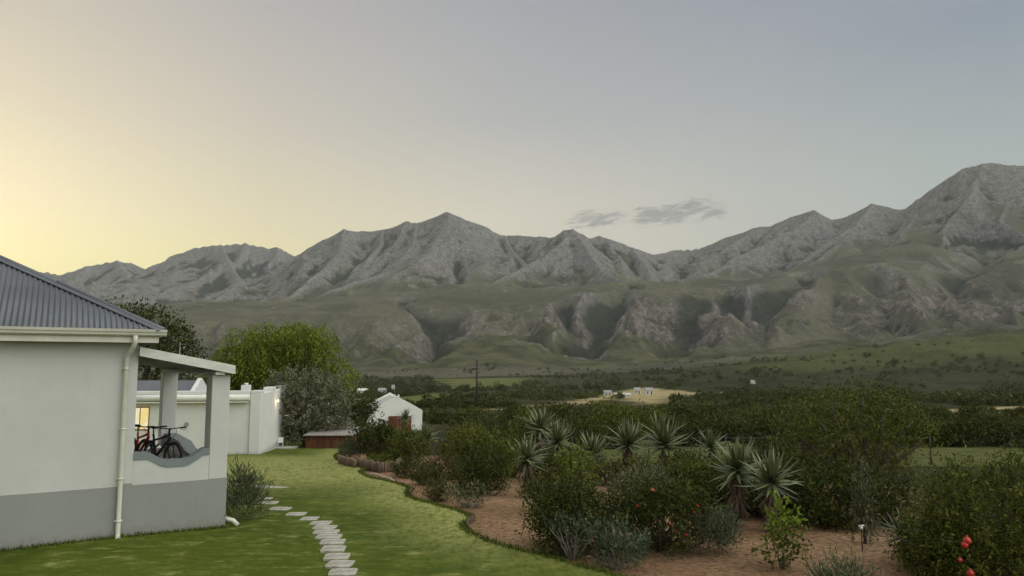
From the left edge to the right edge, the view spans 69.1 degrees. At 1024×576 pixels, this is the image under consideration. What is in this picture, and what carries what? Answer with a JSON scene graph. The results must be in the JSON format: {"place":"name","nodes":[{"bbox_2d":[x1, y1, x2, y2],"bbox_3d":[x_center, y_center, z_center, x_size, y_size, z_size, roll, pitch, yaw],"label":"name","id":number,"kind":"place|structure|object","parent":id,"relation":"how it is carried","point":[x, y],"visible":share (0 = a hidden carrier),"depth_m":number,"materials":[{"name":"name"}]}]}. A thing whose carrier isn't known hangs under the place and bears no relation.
{"place":"outdoors","nodes":[
{"label":"outdoors","id":0,"kind":"place"},
{"bbox_2d":[0,442,634,575],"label":"lawn","id":1,"kind":"structure","parent":0,"point":[386,528],"depth_m":12.95,"materials":[{"name":"green plant"}]},
{"bbox_2d":[224,454,284,520],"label":"lavender bush","id":2,"kind":"object","parent":1,"relation":"on","point":[248,489],"visible":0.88,"depth_m":15.22,"materials":[{"name":"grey plant"}]},
{"bbox_2d":[260,363,360,445],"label":"olive tree","id":3,"kind":"object","parent":1,"relation":"on","point":[307,415],"visible":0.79,"depth_m":43.75,"materials":[{"name":"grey plant"}]},
{"bbox_2d":[314,534,341,539],"bbox_3d":[-3.325,4.535,13.516,0.462,0.055,0.380,0,-6,1],"label":"stepping stone","id":4,"kind":"object","parent":1,"relation":"on","point":[327,536],"visible":0.82,"depth_m":13.49,"materials":[{"name":"grey stone"}]},
{"bbox_2d":[319,539,345,544],"bbox_3d":[-3.167,4.496,13.130,0.437,0.055,0.383,0,-6,-2],"label":"stepping stone","id":5,"kind":"object","parent":1,"relation":"on","point":[332,542],"visible":0.86,"depth_m":13.07,"materials":[{"name":"grey stone"}]},
{"bbox_2d":[320,545,345,552],"bbox_3d":[-3.033,4.446,12.636,0.406,0.055,0.415,0,-6,-4],"label":"stepping stone","id":6,"kind":"object","parent":1,"relation":"on","point":[332,548],"visible":0.91,"depth_m":12.54,"materials":[{"name":"grey stone"}]},
{"bbox_2d":[303,426,363,447],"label":"garden shed","id":7,"kind":"structure","parent":1,"relation":"on","point":[323,438],"depth_m":41.65,"materials":[{"name":"red wood"}]},
{"bbox_2d":[323,553,350,560],"bbox_3d":[-2.852,4.393,12.121,0.417,0.055,0.406,0,-6,-4],"label":"stepping stone","id":8,"kind":"object","parent":1,"relation":"on","point":[335,556],"visible":0.89,"depth_m":12.09,"materials":[{"name":"grey stone"}]},
{"bbox_2d":[325,560,354,568],"bbox_3d":[-2.700,4.347,11.669,0.411,0.055,0.409,0,-6,3],"label":"stepping stone","id":9,"kind":"object","parent":1,"relation":"on","point":[339,564],"visible":0.88,"depth_m":11.60,"materials":[{"name":"grey stone"}]},
{"bbox_2d":[328,568,357,575],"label":"stepping stone","id":10,"kind":"object","parent":1,"relation":"on","point":[343,572],"visible":0.91,"depth_m":11.16,"materials":[{"name":"grey stone"}]},
{"bbox_2d":[338,455,356,466],"bbox_3d":[-6.523,6.904,29.294,0.179,0.595,2.484,3,-7,-27],"label":"log edging","id":11,"kind":"object","parent":1,"relation":"on","point":[346,461],"visible":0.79,"depth_m":28.95,"materials":[{"name":"brown wood"}]},
{"bbox_2d":[354,456,401,472],"bbox_3d":[-4.857,6.675,28.118,1.575,0.680,3.280,2,-6,-23],"label":"log edging","id":12,"kind":"object","parent":1,"relation":"on","point":[376,466],"visible":0.63,"depth_m":26.93,"materials":[{"name":"brown wood"}]},
{"bbox_2d":[0,0,1023,274],"label":"sky","id":13,"kind":"structure","parent":0,"point":[141,133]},
{"bbox_2d":[40,163,1023,377],"bbox_3d":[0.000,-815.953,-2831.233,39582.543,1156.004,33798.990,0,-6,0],"label":"mountains","id":14,"kind":"structure","parent":0,"point":[449,293],"depth_m":3217.05,"materials":[{"name":"grey stone"}]},
{"bbox_2d":[139,333,1023,415],"bbox_3d":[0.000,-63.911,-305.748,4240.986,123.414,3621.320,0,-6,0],"label":"valley floor","id":15,"kind":"structure","parent":0,"point":[1007,348],"depth_m":969.73,"materials":[{"name":"green plant"}]},
{"bbox_2d":[139,328,1023,408],"bbox_3d":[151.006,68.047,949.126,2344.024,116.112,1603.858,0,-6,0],"label":"valley bushland","id":16,"kind":"structure","parent":15,"relation":"on","point":[1005,394],"depth_m":567.66,"materials":[{"name":"green plant"}]},
{"bbox_2d":[286,416,1023,575],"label":"ground","id":17,"kind":"structure","parent":0,"point":[499,517],"depth_m":14.18,"materials":[{"name":"soil"}]},
{"bbox_2d":[0,255,239,549],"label":"white house","id":18,"kind":"structure","parent":17,"relation":"on","point":[73,465],"depth_m":13.51,"materials":[{"name":"paint"}]},
{"bbox_2d":[134,424,166,455],"bbox_3d":[-8.221,3.529,16.471,1.850,1.002,0.777,-6,-12,45],"label":"bicycle","id":19,"kind":"object","parent":18,"relation":"on","point":[146,442],"visible":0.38,"depth_m":16.25,"materials":[{"name":"red metal"}]},
{"bbox_2d":[136,426,186,458],"bbox_3d":[-7.621,3.487,16.060,1.850,1.002,0.777,-4,-10,36],"label":"bicycle","id":20,"kind":"object","parent":18,"relation":"on","point":[168,443],"visible":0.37,"depth_m":15.87,"materials":[{"name":"black metal"}]},
{"bbox_2d":[105,292,212,379],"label":"dark tree","id":21,"kind":"object","parent":17,"relation":"on","point":[174,330],"visible":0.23,"depth_m":49.91,"materials":[{"name":"green plant"}]},
{"bbox_2d":[134,378,285,453],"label":"white outbuilding","id":22,"kind":"structure","parent":17,"relation":"on","point":[255,422],"depth_m":36.33,"materials":[{"name":"paint"}]},
{"bbox_2d":[135,407,149,429],"bbox_3d":[-17.849,6.258,35.677,0.850,1.120,0.034,1,-6,-9],"label":"window","id":23,"kind":"structure","parent":22,"relation":"in","point":[142,417],"depth_m":35.68,"materials":[{"name":"yellow glass"}]},
{"bbox_2d":[197,320,363,437],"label":"pepper tree","id":24,"kind":"object","parent":17,"relation":"on","point":[263,355],"visible":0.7,"depth_m":52.64,"materials":[{"name":"green plant"}]},
{"bbox_2d":[334,436,368,458],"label":"grassy shrub","id":25,"kind":"object","parent":17,"relation":"on","point":[349,447],"visible":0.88,"depth_m":32.12,"materials":[{"name":"green plant"}]},
{"bbox_2d":[343,397,381,425],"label":"tree","id":26,"kind":"object","parent":17,"relation":"on","point":[364,408],"visible":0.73,"depth_m":56.82,"materials":[{"name":"green plant"}]},
{"bbox_2d":[346,411,397,458],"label":"garden bush","id":27,"kind":"object","parent":17,"relation":"on","point":[374,437],"visible":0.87,"depth_m":31.96,"materials":[{"name":"green plant"}]},
{"bbox_2d":[361,448,396,462],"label":"ground cover shrub","id":28,"kind":"object","parent":17,"relation":"on","point":[379,457],"visible":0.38,"depth_m":29.34,"materials":[{"name":"green plant"}]},
{"bbox_2d":[377,427,404,456],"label":"garden bush","id":29,"kind":"object","parent":17,"relation":"on","point":[388,440],"visible":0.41,"depth_m":31.60,"materials":[{"name":"green plant"}]},
{"bbox_2d":[366,393,422,430],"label":"white cottage","id":30,"kind":"structure","parent":17,"relation":"on","point":[391,405],"depth_m":74.24,"materials":[{"name":"white paint"}]},
{"bbox_2d":[388,419,434,466],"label":"garden bush","id":31,"kind":"object","parent":17,"relation":"on","point":[407,446],"visible":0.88,"depth_m":29.33,"materials":[{"name":"green plant"}]},
{"bbox_2d":[385,453,442,478],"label":"ground cover shrub","id":32,"kind":"object","parent":17,"relation":"on","point":[398,467],"visible":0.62,"depth_m":24.52,"materials":[{"name":"green plant"}]},
{"bbox_2d":[415,421,439,452],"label":"aloe","id":33,"kind":"object","parent":17,"relation":"on","point":[425,429],"visible":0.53,"depth_m":37.35,"materials":[{"name":"green plant"}]},
{"bbox_2d":[406,458,450,486],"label":"shrub","id":34,"kind":"object","parent":17,"relation":"on","point":[417,477],"visible":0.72,"depth_m":22.11,"materials":[{"name":"green plant"}]},
{"bbox_2d":[414,472,461,502],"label":"shrub","id":35,"kind":"object","parent":17,"relation":"on","point":[435,492],"visible":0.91,"depth_m":18.05,"materials":[{"name":"green plant"}]},
{"bbox_2d":[422,401,463,423],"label":"veld bush","id":36,"kind":"object","parent":17,"relation":"on","point":[437,417],"visible":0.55,"depth_m":90.27,"materials":[{"name":"green plant"}]},
{"bbox_2d":[428,432,468,480],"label":"garden bush","id":37,"kind":"object","parent":17,"relation":"on","point":[447,462],"visible":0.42,"depth_m":23.66,"materials":[{"name":"green plant"}]},
{"bbox_2d":[442,416,487,441],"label":"veld bush","id":38,"kind":"object","parent":17,"relation":"on","point":[456,422],"visible":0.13,"depth_m":49.41,"materials":[{"name":"green plant"}]},
{"bbox_2d":[444,409,488,426],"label":"distant bush","id":39,"kind":"object","parent":17,"relation":"on","point":[456,415],"visible":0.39,"depth_m":76.70,"materials":[{"name":"green plant"}]},
{"bbox_2d":[435,419,498,456],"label":"veld bush","id":40,"kind":"object","parent":17,"relation":"on","point":[466,432],"visible":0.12,"depth_m":35.23,"materials":[{"name":"green plant"}]},
{"bbox_2d":[443,475,496,507],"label":"succulent shrub","id":41,"kind":"object","parent":17,"relation":"on","point":[466,495],"visible":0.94,"depth_m":17.12,"materials":[{"name":"green plant"}]},
{"bbox_2d":[454,405,489,420],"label":"distant bush","id":42,"kind":"object","parent":17,"relation":"on","point":[468,410],"visible":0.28,"depth_m":77.78,"materials":[{"name":"green plant"}]},
{"bbox_2d":[441,419,524,486],"bbox_3d":[-0.790,4.792,21.388,2.463,2.120,2.277,3,-7,-26],"label":"garden bush","id":43,"kind":"object","parent":17,"relation":"on","point":[463,440],"visible":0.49,"depth_m":21.10,"materials":[{"name":"green plant"}]},
{"bbox_2d":[448,437,519,495],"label":"garden bush","id":44,"kind":"object","parent":17,"relation":"on","point":[477,468],"visible":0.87,"depth_m":19.51,"materials":[{"name":"green plant"}]},
{"bbox_2d":[457,402,524,441],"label":"veld bush","id":45,"kind":"object","parent":17,"relation":"on","point":[488,422],"visible":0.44,"depth_m":42.92,"materials":[{"name":"green plant"}]},
{"bbox_2d":[490,423,535,451],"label":"veld bush","id":46,"kind":"object","parent":17,"relation":"on","point":[513,436],"visible":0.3,"depth_m":35.37,"materials":[{"name":"green plant"}]},
{"bbox_2d":[489,399,548,426],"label":"distant bush","id":47,"kind":"object","parent":17,"relation":"on","point":[510,410],"visible":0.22,"depth_m":65.44,"materials":[{"name":"green plant"}]},
{"bbox_2d":[504,406,549,443],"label":"veld bush","id":48,"kind":"object","parent":17,"relation":"on","point":[523,421],"visible":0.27,"depth_m":46.92,"materials":[{"name":"green plant"}]},
{"bbox_2d":[508,433,547,482],"bbox_3d":[0.463,5.279,23.033,1.511,1.649,1.595,3,-7,0],"label":"aloe","id":49,"kind":"object","parent":17,"relation":"on","point":[529,458],"visible":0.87,"depth_m":22.92,"materials":[{"name":"green plant"}]},
{"bbox_2d":[515,469,553,498],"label":"shrub","id":50,"kind":"object","parent":17,"relation":"on","point":[522,487],"visible":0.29,"depth_m":18.95,"materials":[{"name":"green plant"}]},
{"bbox_2d":[521,404,562,456],"bbox_3d":[1.355,6.848,35.381,2.282,2.586,2.102,0,-6,1],"label":"aloe","id":51,"kind":"object","parent":17,"relation":"on","point":[540,419],"visible":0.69,"depth_m":35.36,"materials":[{"name":"green plant"}]},
{"bbox_2d":[516,476,567,512],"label":"garden bush","id":52,"kind":"object","parent":17,"relation":"on","point":[526,498],"visible":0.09,"depth_m":16.60,"materials":[{"name":"green plant"}]},
{"bbox_2d":[521,525,577,560],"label":"shrub","id":53,"kind":"object","parent":17,"relation":"on","point":[555,550],"visible":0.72,"depth_m":12.46,"materials":[{"name":"green plant"}]},
{"bbox_2d":[530,444,569,481],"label":"garden bush","id":54,"kind":"object","parent":17,"relation":"on","point":[548,459],"visible":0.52,"depth_m":23.61,"materials":[{"name":"green plant"}]},
{"bbox_2d":[529,398,577,426],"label":"distant bush","id":55,"kind":"object","parent":17,"relation":"on","point":[562,410],"visible":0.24,"depth_m":71.66,"materials":[{"name":"green plant"}]},
{"bbox_2d":[526,407,586,448],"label":"veld bush","id":56,"kind":"object","parent":17,"relation":"on","point":[566,422],"visible":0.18,"depth_m":42.88,"materials":[{"name":"green plant"}]},
{"bbox_2d":[538,418,575,470],"bbox_3d":[1.672,5.811,27.595,1.748,2.074,1.709,2,-9,-10],"label":"aloe","id":57,"kind":"object","parent":17,"relation":"on","point":[558,437],"visible":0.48,"depth_m":27.53,"materials":[{"name":"green plant"}]},
{"bbox_2d":[514,463,627,561],"bbox_3d":[1.003,3.847,12.955,1.963,1.621,1.990,0,-6,0],"label":"garden bush","id":58,"kind":"object","parent":17,"relation":"on","point":[553,497],"visible":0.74,"depth_m":12.71,"materials":[{"name":"green plant"}]},
{"bbox_2d":[542,506,603,559],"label":"sugarbush","id":59,"kind":"object","parent":17,"relation":"on","point":[565,549],"visible":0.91,"depth_m":12.27,"materials":[{"name":"green plant"}]},
{"bbox_2d":[554,438,594,509],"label":"lime shrub","id":60,"kind":"object","parent":17,"relation":"on","point":[582,464],"visible":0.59,"depth_m":15.84,"materials":[{"name":"green plant"}]},
{"bbox_2d":[542,439,607,516],"bbox_3d":[1.395,4.094,16.184,1.500,1.897,1.490,0,-6,0],"label":"garden bush","id":61,"kind":"object","parent":17,"relation":"on","point":[595,479],"visible":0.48,"depth_m":16.10,"materials":[{"name":"green plant"}]},
{"bbox_2d":[557,402,610,441],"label":"veld bush","id":62,"kind":"object","parent":17,"relation":"on","point":[577,414],"visible":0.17,"depth_m":49.04,"materials":[{"name":"green plant"}]},
{"bbox_2d":[562,412,609,454],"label":"veld bush","id":63,"kind":"object","parent":17,"relation":"on","point":[588,428],"visible":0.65,"depth_m":37.17,"materials":[{"name":"green plant"}]},
{"bbox_2d":[573,431,612,478],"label":"aloe","id":64,"kind":"object","parent":17,"relation":"on","point":[592,443],"visible":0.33,"depth_m":23.92,"materials":[{"name":"green plant"}]},
{"bbox_2d":[586,451,630,485],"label":"garden bush","id":65,"kind":"object","parent":17,"relation":"on","point":[605,468],"visible":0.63,"depth_m":22.14,"materials":[{"name":"green plant"}]},
{"bbox_2d":[578,509,654,572],"bbox_3d":[1.648,4.009,11.705,1.211,1.030,1.160,0,-6,0],"label":"sugarbush","id":66,"kind":"object","parent":17,"relation":"on","point":[610,546],"visible":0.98,"depth_m":11.64,"materials":[{"name":"green plant"}]},
{"bbox_2d":[580,392,658,448],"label":"veld bush","id":67,"kind":"object","parent":17,"relation":"on","point":[616,416],"visible":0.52,"depth_m":43.09,"materials":[{"name":"green plant"}]},
{"bbox_2d":[602,416,647,474],"bbox_3d":[3.679,5.144,23.725,1.572,2.143,1.768,-6,-13,18],"label":"aloe","id":68,"kind":"object","parent":17,"relation":"on","point":[628,436],"visible":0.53,"depth_m":23.66,"materials":[{"name":"green plant"}]},
{"bbox_2d":[601,457,689,500],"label":"garden bush","id":69,"kind":"object","parent":17,"relation":"on","point":[616,480],"visible":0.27,"depth_m":18.03,"materials":[{"name":"green plant"}]},
{"bbox_2d":[624,450,670,481],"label":"garden bush","id":70,"kind":"object","parent":17,"relation":"on","point":[648,457],"visible":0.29,"depth_m":20.90,"materials":[{"name":"green plant"}]},
{"bbox_2d":[625,404,682,436],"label":"veld bush","id":71,"kind":"object","parent":17,"relation":"on","point":[656,412],"visible":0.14,"depth_m":59.04,"materials":[{"name":"green plant"}]},
{"bbox_2d":[593,459,729,560],"bbox_3d":[2.529,3.845,12.952,2.302,1.629,2.120,0,-6,0],"label":"flowering bush","id":72,"kind":"object","parent":17,"relation":"on","point":[648,505],"visible":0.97,"depth_m":12.62,"materials":[{"name":"green plant"}]},
{"bbox_2d":[636,409,694,465],"bbox_3d":[4.563,4.784,22.213,1.704,2.362,1.948,-5,-7,-13],"label":"aloe","id":73,"kind":"object","parent":17,"relation":"on","point":[663,437],"visible":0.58,"depth_m":22.09,"materials":[{"name":"green plant"}]},
{"bbox_2d":[657,444,710,490],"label":"garden bush","id":74,"kind":"object","parent":17,"relation":"on","point":[687,454],"visible":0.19,"depth_m":19.69,"materials":[{"name":"green plant"}]},
{"bbox_2d":[650,410,720,446],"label":"veld bush","id":75,"kind":"object","parent":17,"relation":"on","point":[691,426],"visible":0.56,"depth_m":44.95,"materials":[{"name":"green plant"}]},
{"bbox_2d":[651,446,726,506],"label":"garden bush","id":76,"kind":"object","parent":17,"relation":"on","point":[677,471],"visible":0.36,"depth_m":18.00,"materials":[{"name":"green plant"}]},
{"bbox_2d":[666,400,716,420],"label":"distant bush","id":77,"kind":"object","parent":17,"relation":"on","point":[684,405],"visible":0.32,"depth_m":86.42,"materials":[{"name":"green plant"}]},
{"bbox_2d":[691,427,731,461],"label":"aloe","id":78,"kind":"object","parent":17,"relation":"on","point":[710,443],"visible":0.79,"depth_m":20.53,"materials":[{"name":"green plant"}]},
{"bbox_2d":[672,499,751,555],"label":"lavender bush","id":79,"kind":"object","parent":17,"relation":"on","point":[728,529],"visible":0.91,"depth_m":12.53,"materials":[{"name":"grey plant"}]},
{"bbox_2d":[682,448,743,506],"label":"garden bush","id":80,"kind":"object","parent":17,"relation":"on","point":[700,468],"visible":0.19,"depth_m":17.34,"materials":[{"name":"green plant"}]},
{"bbox_2d":[682,398,747,432],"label":"distant bush","id":81,"kind":"object","parent":17,"relation":"on","point":[704,410],"visible":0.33,"depth_m":66.54,"materials":[{"name":"green plant"}]},
{"bbox_2d":[691,406,756,442],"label":"veld bush","id":82,"kind":"object","parent":17,"relation":"on","point":[725,422],"visible":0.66,"depth_m":50.64,"materials":[{"name":"green plant"}]},
{"bbox_2d":[707,436,764,524],"bbox_3d":[4.591,3.929,14.954,1.220,1.915,1.367,0,-6,0],"label":"aloe","id":83,"kind":"object","parent":17,"relation":"on","point":[736,470],"visible":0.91,"depth_m":14.91,"materials":[{"name":"green plant"}]},
{"bbox_2d":[571,436,931,464],"bbox_3d":[9.803,6.750,30.473,14.747,1.350,0.057,0,-6,0],"label":"wire fence","id":84,"kind":"object","parent":17,"relation":"on","point":[750,445],"visible":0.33,"depth_m":30.48,"materials":[{"name":"metal"}]},
{"bbox_2d":[692,451,820,519],"bbox_3d":[5.358,4.338,16.414,2.922,1.518,2.844,0,-6,0],"label":"garden bush","id":85,"kind":"object","parent":17,"relation":"on","point":[750,503],"visible":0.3,"depth_m":16.03,"materials":[{"name":"green plant"}]},
{"bbox_2d":[733,444,804,531],"bbox_3d":[4.963,3.900,14.394,1.362,1.821,1.279,-1,1,10],"label":"aloe","id":86,"kind":"object","parent":17,"relation":"on","point":[770,476],"visible":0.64,"depth_m":14.30,"materials":[{"name":"green plant"}]},
{"bbox_2d":[737,403,803,447],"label":"veld bush","id":87,"kind":"object","parent":17,"relation":"on","point":[765,423],"visible":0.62,"depth_m":43.12,"materials":[{"name":"green plant"}]},
{"bbox_2d":[751,489,814,572],"bbox_3d":[4.248,3.845,11.741,0.972,1.352,1.140,-3,-7,30],"label":"citrus sapling","id":88,"kind":"object","parent":17,"relation":"on","point":[781,545],"visible":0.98,"depth_m":11.66,"materials":[{"name":"green plant"}]},
{"bbox_2d":[741,431,830,479],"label":"garden bush","id":89,"kind":"object","parent":17,"relation":"on","point":[760,452],"visible":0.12,"depth_m":19.09,"materials":[{"name":"green plant"}]},
{"bbox_2d":[764,402,811,419],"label":"distant bush","id":90,"kind":"object","parent":17,"relation":"on","point":[778,408],"visible":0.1,"depth_m":72.04,"materials":[{"name":"green plant"}]},
{"bbox_2d":[771,400,832,441],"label":"veld bush","id":91,"kind":"object","parent":17,"relation":"on","point":[803,416],"visible":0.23,"depth_m":51.06,"materials":[{"name":"green plant"}]},
{"bbox_2d":[774,449,832,512],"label":"garden bush","id":92,"kind":"object","parent":17,"relation":"on","point":[797,463],"visible":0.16,"depth_m":16.49,"materials":[{"name":"green plant"}]},
{"bbox_2d":[761,449,898,535],"bbox_3d":[6.392,4.077,15.024,2.428,1.676,2.523,0,-6,0],"label":"garden bush","id":93,"kind":"object","parent":17,"relation":"on","point":[828,513],"visible":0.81,"depth_m":14.71,"materials":[{"name":"green plant"}]},
{"bbox_2d":[799,544,887,575],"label":"lavender bush","id":94,"kind":"object","parent":17,"relation":"on","point":[851,566],"visible":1,"depth_m":9.75,"materials":[{"name":"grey plant"}]},
{"bbox_2d":[753,366,957,501],"bbox_3d":[8.187,3.599,18.026,3.956,3.459,3.914,4,-7,-35],"label":"thorn tree","id":95,"kind":"object","parent":17,"relation":"on","point":[839,433],"visible":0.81,"depth_m":17.57,"materials":[{"name":"green plant"}]},
{"bbox_2d":[847,450,883,546],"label":"shrub","id":96,"kind":"object","parent":17,"relation":"on","point":[863,504],"visible":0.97,"depth_m":13.32,"materials":[{"name":"green plant"}]},
{"bbox_2d":[835,402,898,435],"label":"veld bush","id":97,"kind":"object","parent":17,"relation":"on","point":[857,416],"visible":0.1,"depth_m":58.75,"materials":[{"name":"green plant"}]},
{"bbox_2d":[838,452,929,527],"bbox_3d":[7.548,4.131,15.032,1.916,1.538,1.608,5,-7,-38],"label":"garden bush","id":98,"kind":"object","parent":17,"relation":"on","point":[897,489],"visible":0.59,"depth_m":14.83,"materials":[{"name":"green plant"}]},
{"bbox_2d":[876,506,920,566],"bbox_3d":[6.258,4.000,11.906,0.952,1.070,0.838,0,-6,0],"label":"aloe","id":99,"kind":"object","parent":17,"relation":"on","point":[896,524],"visible":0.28,"depth_m":11.91,"materials":[{"name":"green plant"}]},
{"bbox_2d":[868,408,950,446],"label":"veld bush","id":100,"kind":"object","parent":17,"relation":"on","point":[935,436],"visible":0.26,"depth_m":44.20,"materials":[{"name":"green plant"}]},
{"bbox_2d":[921,405,949,422],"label":"distant bush","id":101,"kind":"object","parent":17,"relation":"on","point":[935,412],"visible":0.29,"depth_m":78.44,"materials":[{"name":"green plant"}]},
{"bbox_2d":[878,514,996,575],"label":"garden bush","id":102,"kind":"object","parent":17,"relation":"on","point":[916,564],"visible":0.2,"depth_m":11.27,"materials":[{"name":"green plant"}]},
{"bbox_2d":[875,433,1023,575],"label":"pomegranate bush","id":103,"kind":"object","parent":17,"relation":"on","point":[965,528],"visible":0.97,"depth_m":10.75,"materials":[{"name":"green plant"}]},
{"bbox_2d":[918,408,994,446],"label":"veld bush","id":104,"kind":"object","parent":17,"relation":"on","point":[964,429],"visible":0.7,"depth_m":44.55,"materials":[{"name":"green plant"}]},
{"bbox_2d":[953,402,987,419],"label":"distant bush","id":105,"kind":"object","parent":17,"relation":"on","point":[972,407],"visible":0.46,"depth_m":93.47,"materials":[{"name":"green plant"}]},
{"bbox_2d":[956,410,1023,445],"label":"veld bush","id":106,"kind":"object","parent":17,"relation":"on","point":[999,426],"visible":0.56,"depth_m":45.90,"materials":[{"name":"green plant"}]},
{"bbox_2d":[1003,411,1023,446],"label":"veld bush","id":107,"kind":"object","parent":17,"relation":"on","point":[1016,426],"visible":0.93,"depth_m":43.60,"materials":[{"name":"green plant"}]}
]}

